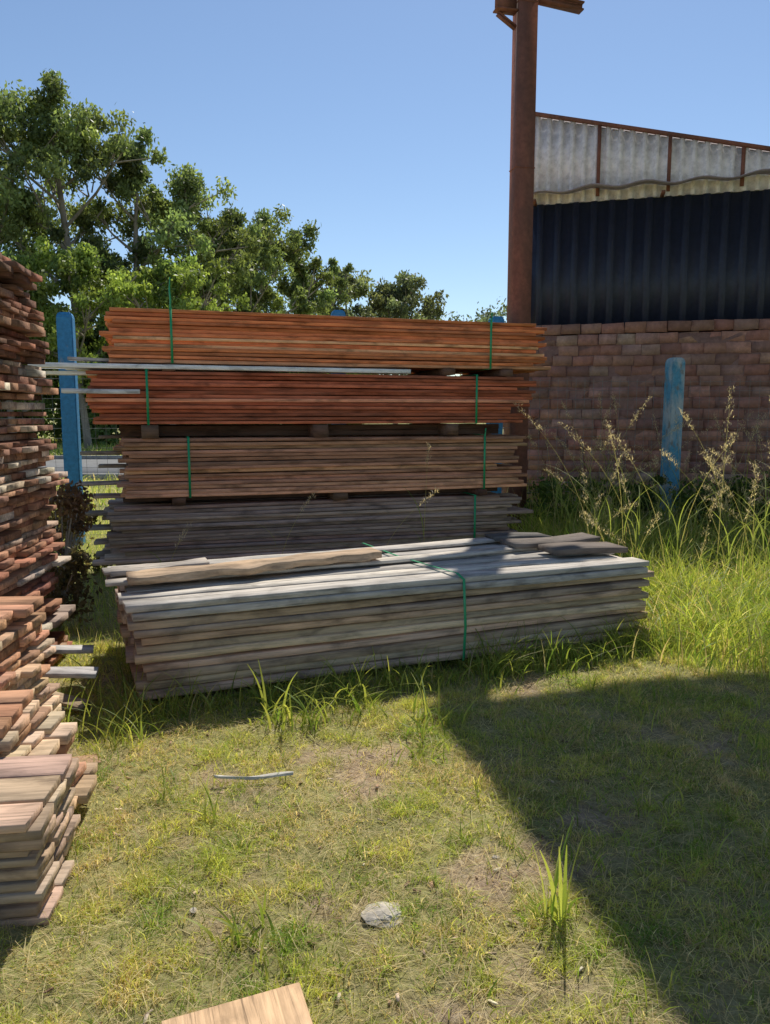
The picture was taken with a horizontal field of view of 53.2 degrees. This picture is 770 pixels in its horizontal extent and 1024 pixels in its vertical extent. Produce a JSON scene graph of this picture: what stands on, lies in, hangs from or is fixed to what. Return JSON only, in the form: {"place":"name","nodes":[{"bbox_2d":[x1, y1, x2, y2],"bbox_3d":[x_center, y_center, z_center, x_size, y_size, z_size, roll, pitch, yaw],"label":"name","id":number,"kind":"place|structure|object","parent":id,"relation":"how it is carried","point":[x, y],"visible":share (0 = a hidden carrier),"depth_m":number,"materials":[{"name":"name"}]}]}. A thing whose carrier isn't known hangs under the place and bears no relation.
{"place":"outdoors","nodes":[
{"label":"outdoors","id":0,"kind":"place"},
{"bbox_2d":[42,459,125,472],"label":"road","id":1,"kind":"structure","parent":0,"point":[58,464],"depth_m":23.70,"materials":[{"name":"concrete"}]},
{"bbox_2d":[54,455,123,479],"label":"kerb","id":2,"kind":"structure","parent":1,"relation":"on","point":[100,476],"depth_m":19.01,"materials":[{"name":"concrete"}]},
{"bbox_2d":[0,415,769,1023],"bbox_3d":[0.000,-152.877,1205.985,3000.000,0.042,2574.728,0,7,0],"label":"ground","id":3,"kind":"structure","parent":0,"point":[506,1001],"depth_m":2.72,"materials":[{"name":"green plant"}]},
{"bbox_2d":[0,596,64,710],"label":"offcut lumber pile","id":4,"kind":"object","parent":3,"relation":"on","point":[26,648],"visible":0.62,"depth_m":3.60,"materials":[{"name":"brown wood"}]},
{"bbox_2d":[42,645,100,764],"bbox_3d":[-1.729,0.967,3.944,0.507,0.292,1.275,-3,8,-23],"label":"scattered board","id":5,"kind":"object","parent":4,"relation":"in","point":[72,672],"visible":0.44,"depth_m":4.08,"materials":[{"name":"grey wood"}]},
{"bbox_2d":[0,179,73,251],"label":"eucalyptus tree","id":6,"kind":"object","parent":3,"relation":"on","point":[48,188],"visible":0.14,"depth_m":41.84,"materials":[{"name":"green plant"}]},
{"bbox_2d":[0,252,75,666],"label":"offcut lumber pile","id":7,"kind":"object","parent":3,"relation":"on","point":[29,483],"visible":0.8,"depth_m":4.52,"materials":[{"name":"brown wood"}]},
{"bbox_2d":[0,754,80,927],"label":"offcut lumber pile","id":8,"kind":"object","parent":3,"relation":"on","point":[39,822],"visible":1,"depth_m":2.48,"materials":[{"name":"brown wood"}]},
{"bbox_2d":[0,243,84,432],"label":"broadleaf tree","id":9,"kind":"object","parent":3,"relation":"on","point":[32,263],"visible":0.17,"depth_m":33.40,"materials":[{"name":"green plant"}]},
{"bbox_2d":[0,689,97,809],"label":"offcut lumber pile","id":10,"kind":"object","parent":3,"relation":"on","point":[29,726],"visible":0.49,"depth_m":3.07,"materials":[{"name":"brown wood"}]},
{"bbox_2d":[0,87,99,417],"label":"eucalyptus tree","id":11,"kind":"object","parent":3,"relation":"on","point":[7,189],"visible":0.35,"depth_m":36.54,"materials":[{"name":"green plant"}]},
{"bbox_2d":[56,312,85,544],"bbox_3d":[-3.800,-0.975,9.302,0.180,2.810,0.180,-1,7,-11],"label":"blue fence post","id":12,"kind":"object","parent":3,"relation":"on","point":[69,402],"visible":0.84,"depth_m":9.19,"materials":[{"name":"blue wood"}]},
{"bbox_2d":[46,477,96,595],"bbox_3d":[-2.789,0.246,6.465,0.665,1.086,0.786,0,7,0],"label":"dry shrub","id":13,"kind":"object","parent":3,"relation":"on","point":[73,499],"visible":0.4,"depth_m":6.46,"materials":[{"name":"brown plant"}]},
{"bbox_2d":[43,542,102,628],"bbox_3d":[-2.446,0.564,5.719,0.541,0.656,0.608,-7,10,-43],"label":"dry shrub","id":14,"kind":"object","parent":3,"relation":"on","point":[75,564],"visible":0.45,"depth_m":5.70,"materials":[{"name":"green plant"}]},
{"bbox_2d":[23,235,136,448],"bbox_3d":[-13.544,-7.479,34.012,6.175,9.420,6.354,5,9,33],"label":"broadleaf tree","id":15,"kind":"object","parent":3,"relation":"on","point":[74,268],"visible":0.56,"depth_m":33.35,"materials":[{"name":"green plant"}]},
{"bbox_2d":[48,495,111,573],"bbox_3d":[-3.187,0.207,7.710,0.853,0.903,0.737,3,8,24],"label":"dry shrub","id":16,"kind":"object","parent":3,"relation":"on","point":[94,520],"visible":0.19,"depth_m":7.65,"materials":[{"name":"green plant"}]},
{"bbox_2d":[0,68,170,412],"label":"eucalyptus tree","id":17,"kind":"object","parent":3,"relation":"on","point":[41,106],"visible":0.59,"depth_m":37.57,"materials":[{"name":"green plant"}]},
{"bbox_2d":[61,122,237,309],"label":"eucalyptus tree","id":18,"kind":"object","parent":3,"relation":"on","point":[165,239],"visible":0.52,"depth_m":41.01,"materials":[{"name":"green plant"}]},
{"bbox_2d":[104,250,253,343],"bbox_3d":[-9.972,-7.881,36.184,6.930,9.643,6.229,0,7,0],"label":"broadleaf tree","id":19,"kind":"object","parent":3,"relation":"on","point":[185,279],"visible":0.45,"depth_m":34.89,"materials":[{"name":"green plant"}]},
{"bbox_2d":[189,907,196,913],"bbox_3d":[-0.620,1.287,2.482,0.024,0.010,0.032,-3,8,-21],"label":"stone","id":20,"kind":"object","parent":3,"relation":"on","point":[192,910],"visible":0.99,"depth_m":2.48,"materials":[{"name":"beige stone"}]},
{"bbox_2d":[113,162,273,309],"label":"eucalyptus tree","id":21,"kind":"object","parent":3,"relation":"on","point":[178,182],"visible":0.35,"depth_m":42.14,"materials":[{"name":"green plant"}]},
{"bbox_2d":[161,982,312,1023],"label":"sawn plank","id":22,"kind":"object","parent":3,"relation":"on","point":[287,1004],"visible":1,"depth_m":1.97,"materials":[{"name":"brown wood"}]},
{"bbox_2d":[179,186,302,313],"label":"eucalyptus tree","id":23,"kind":"object","parent":3,"relation":"on","point":[263,261],"visible":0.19,"depth_m":45.97,"materials":[{"name":"green plant"}]},
{"bbox_2d":[0,296,506,446],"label":"distant tree line","id":24,"kind":"object","parent":3,"relation":"on","point":[56,413],"visible":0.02,"depth_m":38.72,"materials":[{"name":"green plant"}]},
{"bbox_2d":[214,771,293,779],"bbox_3d":[-0.572,1.149,3.343,0.345,0.023,0.025,-1,7,-6],"label":"wood stick","id":25,"kind":"object","parent":3,"relation":"on","point":[277,774],"visible":1,"depth_m":3.34,"materials":[{"name":"grey wood"}]},
{"bbox_2d":[228,207,331,314],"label":"eucalyptus tree","id":26,"kind":"object","parent":3,"relation":"on","point":[281,248],"visible":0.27,"depth_m":49.82,"materials":[{"name":"green plant"}]},
{"bbox_2d":[28,277,550,565],"bbox_3d":[-0.824,-0.852,8.077,5.147,2.804,1.284,-2,8,-17],"label":"lumber stack","id":27,"kind":"object","parent":3,"relation":"on","point":[248,433],"visible":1,"depth_m":7.51,"materials":[{"name":"brown wood"}]},
{"bbox_2d":[265,253,370,315],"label":"eucalyptus tree","id":28,"kind":"object","parent":3,"relation":"on","point":[302,272],"visible":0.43,"depth_m":55.80,"materials":[{"name":"green plant"}]},
{"bbox_2d":[331,310,345,373],"bbox_3d":[-0.580,-1.054,9.644,0.170,2.880,0.170,-1,7,-11],"label":"blue fence post","id":29,"kind":"object","parent":3,"relation":"on","point":[338,313],"visible":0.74,"depth_m":9.39,"materials":[{"name":"blue wood"}]},
{"bbox_2d":[288,265,405,374],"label":"broadleaf tree","id":30,"kind":"object","parent":3,"relation":"on","point":[366,310],"visible":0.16,"depth_m":72.53,"materials":[{"name":"green plant"}]},
{"bbox_2d":[102,532,653,700],"bbox_3d":[-0.015,0.597,5.399,3.672,0.711,1.456,-3,8,-22],"label":"lumber stack","id":31,"kind":"object","parent":3,"relation":"on","point":[214,621],"visible":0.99,"depth_m":4.75,"materials":[{"name":"grey wood"}]},
{"bbox_2d":[361,901,405,929],"bbox_3d":[-0.005,1.290,2.459,0.146,0.045,0.124,0,7,0],"label":"stone","id":32,"kind":"object","parent":3,"relation":"on","point":[381,912],"visible":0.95,"depth_m":2.43,"materials":[{"name":"grey stone"}]},
{"bbox_2d":[0,603,769,1023],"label":"weed tufts","id":33,"kind":"object","parent":3,"relation":"on","point":[496,667],"visible":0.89,"depth_m":3.95,"materials":[{"name":"green plant"}]},
{"bbox_2d":[0,376,769,536],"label":"wire fence","id":34,"kind":"object","parent":3,"relation":"on","point":[529,446],"visible":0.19,"depth_m":10.11,"materials":[{"name":"grey metal"}]},
{"bbox_2d":[7,711,764,1023],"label":"wood chips","id":35,"kind":"object","parent":3,"relation":"on","point":[147,1013],"visible":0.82,"depth_m":2.64,"materials":[{"name":"brown wood"}]},
{"bbox_2d":[362,269,449,423],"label":"broadleaf tree","id":36,"kind":"object","parent":3,"relation":"on","point":[405,289],"visible":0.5,"depth_m":74.72,"materials":[{"name":"green plant"}]},
{"bbox_2d":[147,386,769,603],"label":"seed head grass","id":37,"kind":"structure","parent":3,"relation":"on","point":[638,499],"depth_m":7.85,"materials":[{"name":"plant"}]},
{"bbox_2d":[486,316,504,492],"bbox_3d":[1.380,-1.026,9.698,0.170,2.810,0.170,-1,7,-11],"label":"blue fence post","id":38,"kind":"object","parent":3,"relation":"on","point":[499,319],"visible":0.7,"depth_m":9.61,"materials":[{"name":"blue wood"}]},
{"bbox_2d":[493,0,584,529],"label":"steel post","id":39,"kind":"object","parent":3,"relation":"on","point":[523,25],"visible":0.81,"depth_m":9.46,"materials":[{"name":"brown metal"}]},
{"bbox_2d":[524,475,596,530],"bbox_3d":[2.305,-0.074,9.979,1.042,0.826,1.025,0,7,0],"label":"wild shrub","id":40,"kind":"object","parent":3,"relation":"on","point":[547,488],"visible":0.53,"depth_m":9.84,"materials":[{"name":"green plant"}]},
{"bbox_2d":[574,478,632,528],"bbox_3d":[2.933,-0.045,10.281,0.894,0.868,0.927,2,8,17],"label":"wild shrub","id":41,"kind":"object","parent":3,"relation":"on","point":[609,487],"visible":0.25,"depth_m":9.99,"materials":[{"name":"green plant"}]},
{"bbox_2d":[501,319,769,521],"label":"bricks","id":42,"kind":"object","parent":3,"relation":"on","point":[689,346],"visible":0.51,"depth_m":11.19,"materials":[{"name":"brick"}]},
{"bbox_2d":[531,112,769,335],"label":"metal shed","id":43,"kind":"structure","parent":42,"relation":"on","point":[635,224],"depth_m":11.24,"materials":[{"name":"metal"}]},
{"bbox_2d":[504,331,769,505],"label":"mortar","id":44,"kind":"object","parent":3,"relation":"on","point":[628,402],"visible":0.2,"depth_m":11.27,"materials":[{"name":"concrete"}]},
{"bbox_2d":[620,474,668,528],"bbox_3d":[3.351,-0.077,9.948,0.583,0.847,0.757,3,8,21],"label":"wild shrub","id":45,"kind":"object","parent":3,"relation":"on","point":[661,480],"visible":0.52,"depth_m":9.80,"materials":[{"name":"green plant"}]},
{"bbox_2d":[659,357,684,526],"bbox_3d":[3.830,-0.867,10.273,0.190,2.350,0.190,-1,7,-11],"label":"blue fence post","id":46,"kind":"object","parent":3,"relation":"on","point":[674,380],"visible":0.84,"depth_m":10.16,"materials":[{"name":"blue wood"}]},
{"bbox_2d":[666,474,769,537],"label":"wild shrub","id":47,"kind":"object","parent":3,"relation":"on","point":[685,496],"visible":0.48,"depth_m":9.53,"materials":[{"name":"green plant"}]},
{"bbox_2d":[754,471,769,527],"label":"wild shrub","id":48,"kind":"object","parent":3,"relation":"on","point":[768,483],"visible":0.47,"depth_m":9.36,"materials":[{"name":"green plant"}]},
{"bbox_2d":[0,0,769,409],"label":"sky","id":49,"kind":"structure","parent":0,"point":[385,124],"materials":[{"name":"blue"}]},
{"bbox_2d":[503,459,769,681],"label":"tall grass","id":50,"kind":"structure","parent":0,"point":[750,590],"depth_m":6.55,"materials":[{"name":"green plant"}]}
]}

